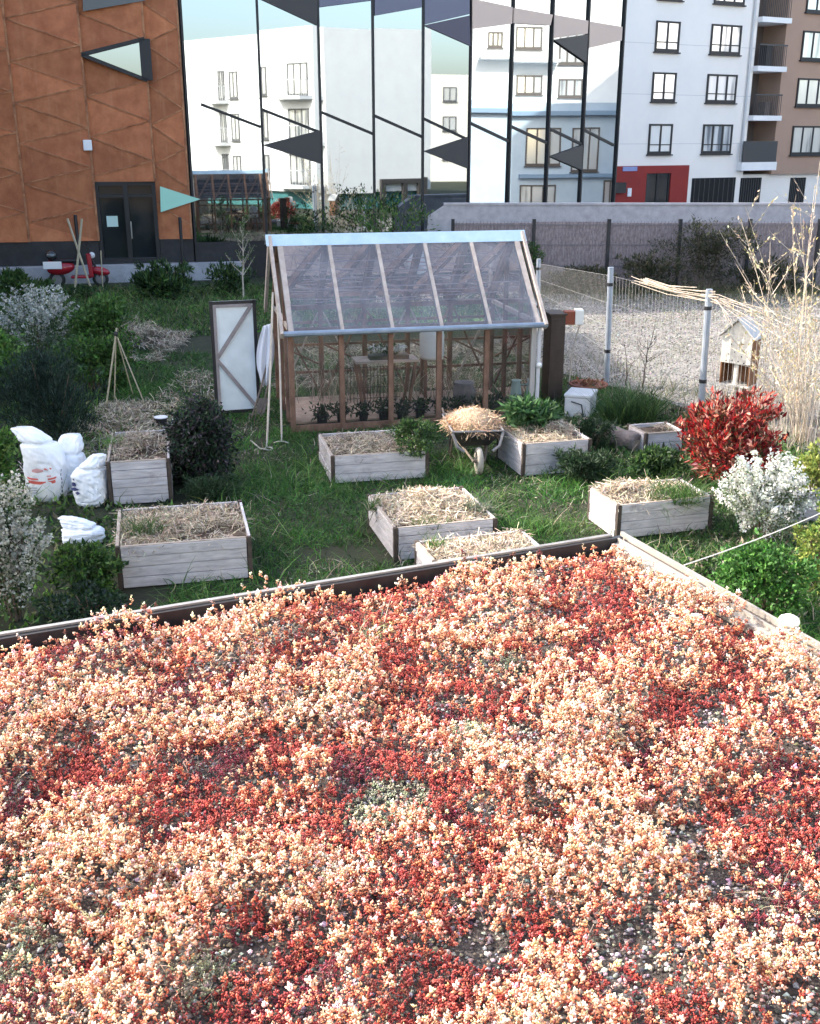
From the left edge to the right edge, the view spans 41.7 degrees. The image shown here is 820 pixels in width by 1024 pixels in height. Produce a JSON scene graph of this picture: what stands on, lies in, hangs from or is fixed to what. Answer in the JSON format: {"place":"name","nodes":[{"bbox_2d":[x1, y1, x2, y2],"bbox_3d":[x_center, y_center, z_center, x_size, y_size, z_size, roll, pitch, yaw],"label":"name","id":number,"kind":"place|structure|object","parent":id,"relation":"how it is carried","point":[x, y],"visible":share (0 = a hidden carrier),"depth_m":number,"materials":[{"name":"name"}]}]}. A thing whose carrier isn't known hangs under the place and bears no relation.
{"place":"outdoors","nodes":[
{"label":"outdoors","id":0,"kind":"place"},
{"bbox_2d":[0,555,819,1023],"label":"roof gravel","id":1,"kind":"structure","parent":0,"point":[594,921],"depth_m":3.37,"materials":[{"name":"gravel"}]},
{"bbox_2d":[0,277,819,641],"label":"ground","id":2,"kind":"structure","parent":0,"point":[140,595],"depth_m":14.12,"materials":[{"name":"green plant"}]},
{"bbox_2d":[0,425,17,514],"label":"leafy shrub","id":3,"kind":"object","parent":2,"relation":"on","point":[7,445],"visible":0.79,"depth_m":13.05,"materials":[{"name":"green plant"}]},
{"bbox_2d":[0,328,27,406],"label":"leafy shrub","id":4,"kind":"object","parent":2,"relation":"on","point":[5,344],"visible":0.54,"depth_m":18.64,"materials":[{"name":"green plant"}]},
{"bbox_2d":[0,469,54,625],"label":"spirea bush","id":5,"kind":"object","parent":2,"relation":"on","point":[21,552],"visible":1,"depth_m":10.36,"materials":[{"name":"white plant"}]},
{"bbox_2d":[0,266,55,300],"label":"tall weeds","id":6,"kind":"object","parent":2,"relation":"on","point":[17,277],"visible":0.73,"depth_m":31.36,"materials":[{"name":"green plant"}]},
{"bbox_2d":[11,426,67,501],"bbox_3d":[-4.820,-0.624,14.032,0.673,0.950,0.428,0,19,0],"label":"white sack","id":7,"kind":"object","parent":2,"relation":"on","point":[44,460],"visible":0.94,"depth_m":13.88,"materials":[{"name":"plastic"}]},
{"bbox_2d":[0,282,81,354],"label":"spirea bush","id":8,"kind":"object","parent":2,"relation":"on","point":[45,318],"visible":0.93,"depth_m":23.35,"materials":[{"name":"white plant"}]},
{"bbox_2d":[0,329,113,451],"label":"rosemary bush","id":9,"kind":"object","parent":2,"relation":"on","point":[50,388],"visible":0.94,"depth_m":15.99,"materials":[{"name":"green plant"}]},
{"bbox_2d":[58,433,86,495],"bbox_3d":[-4.545,-0.636,14.323,0.510,0.781,0.414,0,19,0],"label":"white sack","id":10,"kind":"object","parent":2,"relation":"on","point":[72,444],"visible":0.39,"depth_m":14.17,"materials":[{"name":"plastic"}]},
{"bbox_2d":[43,241,109,286],"bbox_3d":[-10.517,-7.806,33.971,1.983,1.399,0.827,-3,19,-9],"label":"motor scooter","id":11,"kind":"object","parent":2,"relation":"on","point":[59,268],"visible":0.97,"depth_m":33.90,"materials":[{"name":"red plastic"}]},
{"bbox_2d":[31,580,130,621],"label":"leafy shrub","id":12,"kind":"object","parent":2,"relation":"on","point":[93,599],"visible":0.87,"depth_m":10.47,"materials":[{"name":"green plant"}]},
{"bbox_2d":[58,516,105,544],"bbox_3d":[-3.830,0.214,12.580,0.532,0.322,0.307,0,19,0],"label":"crumpled bag","id":13,"kind":"object","parent":2,"relation":"on","point":[76,528],"visible":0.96,"depth_m":12.49,"materials":[{"name":"white plastic"}]},
{"bbox_2d":[36,540,128,601],"bbox_3d":[-3.354,0.604,10.967,0.931,0.719,0.702,0,19,0],"label":"leafy shrub","id":14,"kind":"object","parent":2,"relation":"on","point":[91,561],"visible":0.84,"depth_m":10.87,"materials":[{"name":"green plant"}]},
{"bbox_2d":[71,453,108,507],"bbox_3d":[-4.123,-0.420,13.874,0.470,0.667,0.420,0,19,0],"label":"white sack","id":15,"kind":"object","parent":2,"relation":"on","point":[88,475],"visible":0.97,"depth_m":13.73,"materials":[{"name":"plastic"}]},
{"bbox_2d":[48,329,149,390],"bbox_3d":[-5.988,-2.824,20.074,1.738,1.239,1.643,10,21,25],"label":"leafy shrub","id":16,"kind":"object","parent":2,"relation":"on","point":[100,350],"visible":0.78,"depth_m":19.82,"materials":[{"name":"green plant"}]},
{"bbox_2d":[18,395,183,472],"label":"straw mulch","id":17,"kind":"object","parent":2,"relation":"on","point":[124,412],"visible":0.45,"depth_m":17.88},
{"bbox_2d":[66,290,141,346],"bbox_3d":[-6.671,-4.086,23.448,1.655,1.421,1.179,0,19,0],"label":"leafy shrub","id":18,"kind":"object","parent":2,"relation":"on","point":[96,320],"visible":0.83,"depth_m":23.17,"materials":[{"name":"green plant"}]},
{"bbox_2d":[0,0,244,284],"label":"rust clad building","id":19,"kind":"structure","parent":2,"relation":"on","point":[93,133],"depth_m":34.06,"materials":[{"name":"brown metal"}]},
{"bbox_2d":[81,37,152,81],"bbox_3d":[-9.117,-14.068,33.437,2.100,1.303,0.554,-1,19,-2],"label":"triangle window","id":20,"kind":"structure","parent":19,"relation":"in","point":[132,58],"depth_m":33.48,"materials":[{"name":"black"}]},
{"bbox_2d":[94,182,160,263],"bbox_3d":[-9.244,-9.477,35.265,1.924,2.588,0.421,-4,20,-12],"label":"door","id":21,"kind":"structure","parent":19,"relation":"in","point":[126,211],"depth_m":35.30,"materials":[{"name":"black"}]},
{"bbox_2d":[65,312,196,362],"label":"straw mulch","id":22,"kind":"object","parent":2,"relation":"on","point":[167,335],"visible":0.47,"depth_m":24.25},
{"bbox_2d":[105,425,172,506],"bbox_3d":[-3.675,-0.708,14.586,1.001,0.743,1.759,-4,20,-12],"label":"raised planter","id":23,"kind":"object","parent":2,"relation":"on","point":[138,467],"visible":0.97,"depth_m":13.92,"materials":[{"name":"grey wood"}]},
{"bbox_2d":[127,257,194,299],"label":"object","id":24,"kind":"object","parent":2,"relation":"on","point":[158,279],"visible":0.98,"depth_m":31.43,"materials":[{"name":"green plant"}]},
{"bbox_2d":[105,498,253,589],"bbox_3d":[-2.546,0.256,11.991,1.659,0.630,1.524,-4,20,-12],"label":"raised planter","id":25,"kind":"object","parent":2,"relation":"on","point":[213,536],"visible":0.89,"depth_m":11.48,"materials":[{"name":"grey wood"}]},
{"bbox_2d":[97,505,184,542],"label":"grass clump","id":26,"kind":"object","parent":25,"relation":"on","point":[133,527],"visible":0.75,"depth_m":11.62,"materials":[{"name":"beige plant"}]},
{"bbox_2d":[150,366,214,404],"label":"straw mulch","id":27,"kind":"object","parent":2,"relation":"on","point":[192,378],"visible":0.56,"depth_m":20.43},
{"bbox_2d":[153,392,246,483],"bbox_3d":[-2.830,-0.970,14.548,1.194,1.350,1.170,0,19,0],"label":"round bush","id":28,"kind":"object","parent":2,"relation":"on","point":[199,433],"visible":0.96,"depth_m":14.33,"materials":[{"name":"green plant"}]},
{"bbox_2d":[175,470,243,503],"bbox_3d":[-2.622,-0.311,14.018,0.879,0.457,0.757,8,21,21],"label":"creeping juniper","id":29,"kind":"object","parent":2,"relation":"on","point":[209,488],"visible":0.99,"depth_m":13.87,"materials":[{"name":"green plant"}]},
{"bbox_2d":[196,257,259,295],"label":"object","id":30,"kind":"object","parent":2,"relation":"on","point":[231,273],"visible":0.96,"depth_m":32.00,"materials":[{"name":"green plant"}]},
{"bbox_2d":[0,275,488,631],"bbox_3d":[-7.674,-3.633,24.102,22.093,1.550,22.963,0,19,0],"label":"tall grass","id":31,"kind":"structure","parent":2,"relation":"on","point":[226,295],"depth_m":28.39,"materials":[{"name":"green plant"}]},
{"bbox_2d":[317,425,430,484],"bbox_3d":[-0.539,-0.868,15.423,1.618,0.496,1.458,-4,20,-12],"label":"raised planter","id":32,"kind":"object","parent":2,"relation":"on","point":[366,455],"visible":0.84,"depth_m":14.92,"materials":[{"name":"grey wood"}]},
{"bbox_2d":[384,416,447,457],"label":"herb bush","id":33,"kind":"object","parent":32,"relation":"on","point":[408,427],"visible":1,"depth_m":14.87,"materials":[{"name":"green plant"}]},
{"bbox_2d":[265,338,483,389],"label":"straw mulch","id":34,"kind":"object","parent":2,"relation":"on","point":[416,348],"visible":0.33,"depth_m":22.36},
{"bbox_2d":[209,230,547,432],"bbox_3d":[-0.668,-3.197,18.288,5.361,3.010,2.949,-4,20,-12],"label":"greenhouse","id":35,"kind":"object","parent":2,"relation":"on","point":[338,272],"visible":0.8,"depth_m":18.21,"materials":[{"name":"red wood"}]},
{"bbox_2d":[209,299,259,413],"bbox_3d":[-2.943,-2.602,18.135,0.772,1.906,0.120,-4,20,-12],"label":"door","id":36,"kind":"structure","parent":35,"relation":"in","point":[233,324],"depth_m":18.11,"materials":[{"name":"white wood"}]},
{"bbox_2d":[256,323,274,386],"bbox_3d":[-2.407,-2.605,17.906,0.312,1.058,0.130,0,19,0],"label":"hanging cloth","id":37,"kind":"object","parent":35,"relation":"hanging from","point":[263,355],"visible":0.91,"depth_m":17.89,"materials":[{"name":"white fabric"}]},
{"bbox_2d":[348,189,440,232],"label":"background shrub","id":38,"kind":"object","parent":2,"relation":"on","point":[383,213],"visible":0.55,"depth_m":34.66,"materials":[{"name":"green plant"}]},
{"bbox_2d":[285,388,505,423],"bbox_3d":[-0.235,-1.897,19.073,3.820,0.030,1.830,-4,20,-12],"label":"greenhouse bed","id":39,"kind":"object","parent":2,"relation":"on","point":[302,417],"visible":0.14,"depth_m":18.90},
{"bbox_2d":[278,346,376,404],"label":"dry plants","id":40,"kind":"object","parent":39,"relation":"on","point":[347,394],"visible":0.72,"depth_m":19.28,"materials":[{"name":"brown plant"}]},
{"bbox_2d":[351,354,418,409],"bbox_3d":[-0.434,-2.233,18.732,1.100,0.904,0.500,-4,20,-12],"label":"potting table","id":41,"kind":"object","parent":39,"relation":"on","point":[357,361],"visible":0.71,"depth_m":18.55,"materials":[{"name":"brown wood"}]},
{"bbox_2d":[365,342,408,359],"bbox_3d":[-0.401,-2.783,18.501,0.762,0.284,0.341,-7,20,-18],"label":"flower tray","id":42,"kind":"object","parent":41,"relation":"on","point":[380,354],"visible":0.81,"depth_m":18.45,"materials":[{"name":"plant"}]},
{"bbox_2d":[419,331,443,397],"bbox_3d":[0.394,-2.732,19.508,0.450,1.330,0.443,-4,20,-12],"label":"plastic barrel","id":43,"kind":"object","parent":39,"relation":"on","point":[427,345],"visible":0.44,"depth_m":19.28,"materials":[{"name":"grey plastic"}]},
{"bbox_2d":[0,531,819,1023],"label":"flat roofed shed","id":44,"kind":"structure","parent":2,"relation":"on","point":[424,573],"depth_m":3.54,"materials":[{"name":"plant"}]},
{"bbox_2d":[0,543,819,1023],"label":"sedum carpet","id":45,"kind":"object","parent":44,"relation":"on","point":[112,975],"visible":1,"depth_m":3.46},
{"bbox_2d":[0,561,819,1023],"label":"sedum stems","id":46,"kind":"object","parent":44,"relation":"on","point":[394,823],"visible":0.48,"depth_m":3.46,"materials":[{"name":"red plant"}]},
{"bbox_2d":[367,484,497,561],"bbox_3d":[0.224,0.019,12.746,1.464,0.580,1.471,-5,20,-15],"label":"raised planter","id":47,"kind":"object","parent":2,"relation":"on","point":[394,535],"visible":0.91,"depth_m":12.40,"materials":[{"name":"grey wood"}]},
{"bbox_2d":[84,353,819,638],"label":"lawn clover","id":48,"kind":"object","parent":2,"relation":"on","point":[575,509],"visible":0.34,"depth_m":14.55,"materials":[{"name":"green plant"}]},
{"bbox_2d":[441,407,504,474],"bbox_3d":[0.887,-1.069,15.808,0.765,0.619,1.921,-2,19,-6],"label":"wheelbarrow","id":49,"kind":"object","parent":2,"relation":"on","point":[479,459],"visible":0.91,"depth_m":15.19,"materials":[{"name":"metal"}]},
{"bbox_2d":[435,404,512,439],"bbox_3d":[0.921,-1.331,15.565,1.125,0.447,1.325,-2,19,-6],"label":"straw heap","id":50,"kind":"object","parent":49,"relation":"in","point":[472,418],"visible":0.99,"depth_m":15.32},
{"bbox_2d":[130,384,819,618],"bbox_3d":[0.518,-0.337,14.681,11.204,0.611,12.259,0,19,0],"label":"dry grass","id":51,"kind":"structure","parent":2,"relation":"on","point":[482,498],"depth_m":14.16,"materials":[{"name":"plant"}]},
{"bbox_2d":[414,523,538,564],"bbox_3d":[0.745,0.464,11.559,1.467,0.520,0.857,-6,20,-16],"label":"raised planter","id":52,"kind":"object","parent":2,"relation":"on","point":[477,544],"visible":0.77,"depth_m":11.49,"materials":[{"name":"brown wood"}]},
{"bbox_2d":[491,504,575,541],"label":"grass clump","id":53,"kind":"object","parent":2,"relation":"on","point":[531,525],"visible":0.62,"depth_m":12.98,"materials":[{"name":"green plant"}]},
{"bbox_2d":[496,418,591,477],"bbox_3d":[1.941,-1.015,15.593,1.265,0.662,1.255,-5,20,-15],"label":"raised planter","id":54,"kind":"object","parent":2,"relation":"on","point":[521,450],"visible":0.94,"depth_m":15.19,"materials":[{"name":"grey wood"}]},
{"bbox_2d":[494,389,567,432],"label":"kale plant","id":55,"kind":"object","parent":54,"relation":"on","point":[527,409],"visible":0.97,"depth_m":15.66,"materials":[{"name":"green plant"}]},
{"bbox_2d":[541,310,567,401],"bbox_3d":[2.564,-2.796,19.269,0.312,1.567,0.510,-3,19,-8],"label":"dark cupboard","id":56,"kind":"object","parent":2,"relation":"on","point":[553,356],"visible":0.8,"depth_m":19.08,"materials":[{"name":"brown wood"}]},
{"bbox_2d":[521,507,602,537],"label":"grass clump","id":57,"kind":"object","parent":2,"relation":"on","point":[570,525],"visible":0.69,"depth_m":13.00,"materials":[{"name":"green plant"}]},
{"bbox_2d":[530,261,619,293],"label":"fence weeds","id":58,"kind":"object","parent":2,"relation":"on","point":[568,275],"visible":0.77,"depth_m":32.58,"materials":[{"name":"green plant"}]},
{"bbox_2d":[564,387,597,417],"bbox_3d":[2.920,-1.871,18.454,0.470,0.396,0.617,7,20,19],"label":"storage chest","id":59,"kind":"object","parent":2,"relation":"on","point":[573,396],"visible":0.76,"depth_m":18.25,"materials":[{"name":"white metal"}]},
{"bbox_2d":[546,442,622,485],"bbox_3d":[2.381,-0.666,14.804,1.054,0.608,0.840,0,19,0],"label":"creeping juniper","id":60,"kind":"object","parent":2,"relation":"on","point":[573,462],"visible":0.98,"depth_m":14.70,"materials":[{"name":"green plant"}]},
{"bbox_2d":[572,413,618,452],"bbox_3d":[2.784,-1.164,16.168,0.763,0.725,0.737,0,19,0],"label":"creeping juniper","id":61,"kind":"object","parent":2,"relation":"on","point":[587,427],"visible":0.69,"depth_m":16.05,"materials":[{"name":"green plant"}]},
{"bbox_2d":[579,417,640,452],"bbox_3d":[3.075,-1.188,16.553,0.336,0.378,1.104,-16,25,-38],"label":"fallen log","id":62,"kind":"object","parent":2,"relation":"on","point":[627,437],"visible":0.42,"depth_m":16.21,"materials":[{"name":"grey plant"}]},
{"bbox_2d":[427,203,819,231],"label":"concrete wall","id":63,"kind":"structure","parent":2,"relation":"on","point":[443,215],"depth_m":34.75,"materials":[{"name":"grey concrete"}]},
{"bbox_2d":[576,371,685,424],"bbox_3d":[3.736,-1.688,17.970,2.285,1.401,2.200,0,19,0],"label":"grass clump","id":64,"kind":"object","parent":2,"relation":"on","point":[619,410],"visible":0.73,"depth_m":17.82,"materials":[{"name":"green plant"}]},
{"bbox_2d":[451,219,819,288],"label":"matted fence","id":65,"kind":"object","parent":2,"relation":"on","point":[579,243],"visible":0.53,"depth_m":33.38,"materials":[{"name":"black metal"}]},
{"bbox_2d":[587,469,713,536],"bbox_3d":[2.920,-0.141,13.176,1.490,0.599,1.014,-6,20,-16],"label":"raised planter","id":66,"kind":"object","parent":2,"relation":"on","point":[619,506],"visible":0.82,"depth_m":12.89,"materials":[{"name":"grey wood"}]},
{"bbox_2d":[638,467,730,519],"bbox_3d":[3.257,-0.181,12.974,1.301,0.770,1.233,0,19,0],"label":"grass clump","id":67,"kind":"object","parent":66,"relation":"on","point":[677,494],"visible":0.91,"depth_m":12.89,"materials":[{"name":"green plant"}]},
{"bbox_2d":[613,249,695,293],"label":"fence weeds","id":68,"kind":"object","parent":2,"relation":"on","point":[649,266],"visible":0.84,"depth_m":32.55,"materials":[{"name":"green plant"}]},
{"bbox_2d":[616,441,694,480],"bbox_3d":[3.371,-0.639,14.744,0.992,0.650,0.738,-8,21,-21],"label":"nettle patch","id":69,"kind":"object","parent":2,"relation":"on","point":[654,459],"visible":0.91,"depth_m":14.67,"materials":[{"name":"green plant"}]},
{"bbox_2d":[625,421,685,451],"bbox_3d":[3.723,-1.159,16.438,0.757,0.377,0.674,-5,20,-14],"label":"raised planter","id":70,"kind":"object","parent":2,"relation":"on","point":[665,432],"visible":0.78,"depth_m":16.20,"materials":[{"name":"grey wood"}]},
{"bbox_2d":[530,274,819,304],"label":"verge grass","id":71,"kind":"structure","parent":2,"relation":"on","point":[629,293],"depth_m":32.14,"materials":[{"name":"green plant"}]},
{"bbox_2d":[536,259,819,453],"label":"wire fence","id":72,"kind":"object","parent":2,"relation":"on","point":[705,345],"visible":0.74,"depth_m":19.37,"materials":[{"name":"metal"}]},
{"bbox_2d":[631,276,801,341],"bbox_3d":[4.796,-3.382,17.641,0.310,0.540,4.145,-9,21,-24],"label":"cane bundle","id":73,"kind":"object","parent":72,"relation":"attached to","point":[681,294],"visible":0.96,"depth_m":17.63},
{"bbox_2d":[555,373,819,639],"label":"border grass","id":74,"kind":"structure","parent":2,"relation":"on","point":[699,484],"depth_m":13.76,"materials":[{"name":"green plant"}]},
{"bbox_2d":[557,374,819,632],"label":"border weeds","id":75,"kind":"object","parent":2,"relation":"on","point":[731,543],"visible":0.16,"depth_m":12.91,"materials":[{"name":"green plant"}]},
{"bbox_2d":[639,214,762,291],"bbox_3d":[8.806,-7.812,32.642,3.745,2.400,1.037,0,19,0],"label":"background shrub","id":76,"kind":"object","parent":2,"relation":"on","point":[705,247],"visible":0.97,"depth_m":32.52,"materials":[{"name":"green plant"}]},
{"bbox_2d":[681,553,723,578],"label":"leafy shrub","id":77,"kind":"object","parent":2,"relation":"on","point":[700,567],"visible":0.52,"depth_m":11.40,"materials":[{"name":"green plant"}]},
{"bbox_2d":[674,385,789,482],"bbox_3d":[4.369,-1.000,14.553,1.657,1.460,1.465,0,19,0],"label":"photinia shrub","id":78,"kind":"object","parent":2,"relation":"on","point":[729,438],"visible":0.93,"depth_m":14.36,"materials":[{"name":"red plant"}]},
{"bbox_2d":[702,527,819,617],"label":"leafy shrub","id":79,"kind":"object","parent":2,"relation":"on","point":[750,572],"visible":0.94,"depth_m":10.34,"materials":[{"name":"green plant"}]},
{"bbox_2d":[712,447,819,546],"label":"spirea bush","id":80,"kind":"object","parent":2,"relation":"on","point":[771,492],"visible":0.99,"depth_m":12.41,"materials":[{"name":"white plant"}]},
{"bbox_2d":[728,253,819,293],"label":"fence weeds","id":81,"kind":"object","parent":2,"relation":"on","point":[753,274],"visible":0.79,"depth_m":32.58,"materials":[{"name":"green plant"}]},
{"bbox_2d":[738,373,819,451],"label":"dry reeds","id":82,"kind":"object","parent":2,"relation":"on","point":[790,430],"visible":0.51,"depth_m":16.34,"materials":[{"name":"beige plant"}]},
{"bbox_2d":[791,490,819,596],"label":"leafy shrub","id":83,"kind":"object","parent":2,"relation":"on","point":[808,533],"visible":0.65,"depth_m":11.07,"materials":[{"name":"green plant"}]},
{"bbox_2d":[791,437,819,495],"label":"leafy shrub","id":84,"kind":"object","parent":2,"relation":"on","point":[811,464],"visible":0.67,"depth_m":13.12,"materials":[{"name":"yellow plant"}]},
{"bbox_2d":[533,293,819,449],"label":"gravel yard","id":85,"kind":"structure","parent":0,"point":[673,376],"depth_m":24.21,"materials":[{"name":"beige gravel"}]},
{"bbox_2d":[532,288,819,444],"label":"yard weeds","id":86,"kind":"object","parent":85,"relation":"on","point":[680,305],"visible":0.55,"depth_m":27.36,"materials":[{"name":"beige plant"}]},
{"bbox_2d":[535,345,819,452],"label":"yard edge grass","id":87,"kind":"structure","parent":85,"relation":"on","point":[670,390],"depth_m":20.32,"materials":[{"name":"green plant"}]},
{"bbox_2d":[717,315,764,403],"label":"bird house","id":88,"kind":"structure","parent":85,"relation":"on","point":[737,355],"depth_m":17.74,"materials":[{"name":"white wood"}]},
{"bbox_2d":[692,342,819,418],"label":"dry reeds","id":89,"kind":"object","parent":85,"relation":"on","point":[758,384],"visible":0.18,"depth_m":18.35,"materials":[{"name":"beige plant"}]},
{"bbox_2d":[719,164,819,444],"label":"willow shrub","id":90,"kind":"object","parent":85,"relation":"on","point":[800,383],"visible":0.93,"depth_m":16.18,"materials":[{"name":"beige plant"}]},
{"bbox_2d":[615,0,819,202],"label":"apartment building","id":91,"kind":"structure","parent":0,"point":[720,101],"depth_m":55.15,"materials":[{"name":"white paint"}]},
{"bbox_2d":[645,173,669,202],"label":"entrance door","id":92,"kind":"structure","parent":91,"relation":"in","point":[657,184],"depth_m":54.85,"materials":[{"name":"black"}]},
{"bbox_2d":[646,124,672,155],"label":"window","id":93,"kind":"structure","parent":91,"relation":"in","point":[660,135],"depth_m":54.05,"materials":[{"name":"black"}]},
{"bbox_2d":[650,72,676,102],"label":"window","id":94,"kind":"structure","parent":91,"relation":"in","point":[663,83],"depth_m":53.24,"materials":[{"name":"black"}]},
{"bbox_2d":[653,20,680,53],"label":"window","id":95,"kind":"structure","parent":91,"relation":"in","point":[667,34],"depth_m":52.48,"materials":[{"name":"black"}]},
{"bbox_2d":[700,124,732,154],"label":"window","id":96,"kind":"structure","parent":91,"relation":"in","point":[716,138],"depth_m":55.71,"materials":[{"name":"black"}]},
{"bbox_2d":[704,74,737,104],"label":"window","id":97,"kind":"structure","parent":91,"relation":"in","point":[720,88],"depth_m":54.90,"materials":[{"name":"black"}]},
{"bbox_2d":[708,24,742,56],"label":"window","id":98,"kind":"structure","parent":91,"relation":"in","point":[725,40],"depth_m":54.14,"materials":[{"name":"black"}]},
{"bbox_2d":[789,126,819,155],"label":"window","id":99,"kind":"structure","parent":91,"relation":"in","point":[805,140],"depth_m":58.56,"materials":[{"name":"black"}]},
{"bbox_2d":[794,78,819,107],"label":"window","id":100,"kind":"structure","parent":91,"relation":"in","point":[808,89],"depth_m":57.68,"materials":[{"name":"black"}]},
{"bbox_2d":[799,30,819,61],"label":"window","id":101,"kind":"structure","parent":91,"relation":"in","point":[810,48],"depth_m":56.83,"materials":[{"name":"black"}]},
{"label":"road","id":102,"kind":"structure","parent":0,"visible":0},
{"bbox_2d":[178,0,626,276],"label":"mirror glass building","id":103,"kind":"structure","parent":102,"relation":"on","point":[295,110],"depth_m":36.05,"materials":[{"name":"blue mirror"}]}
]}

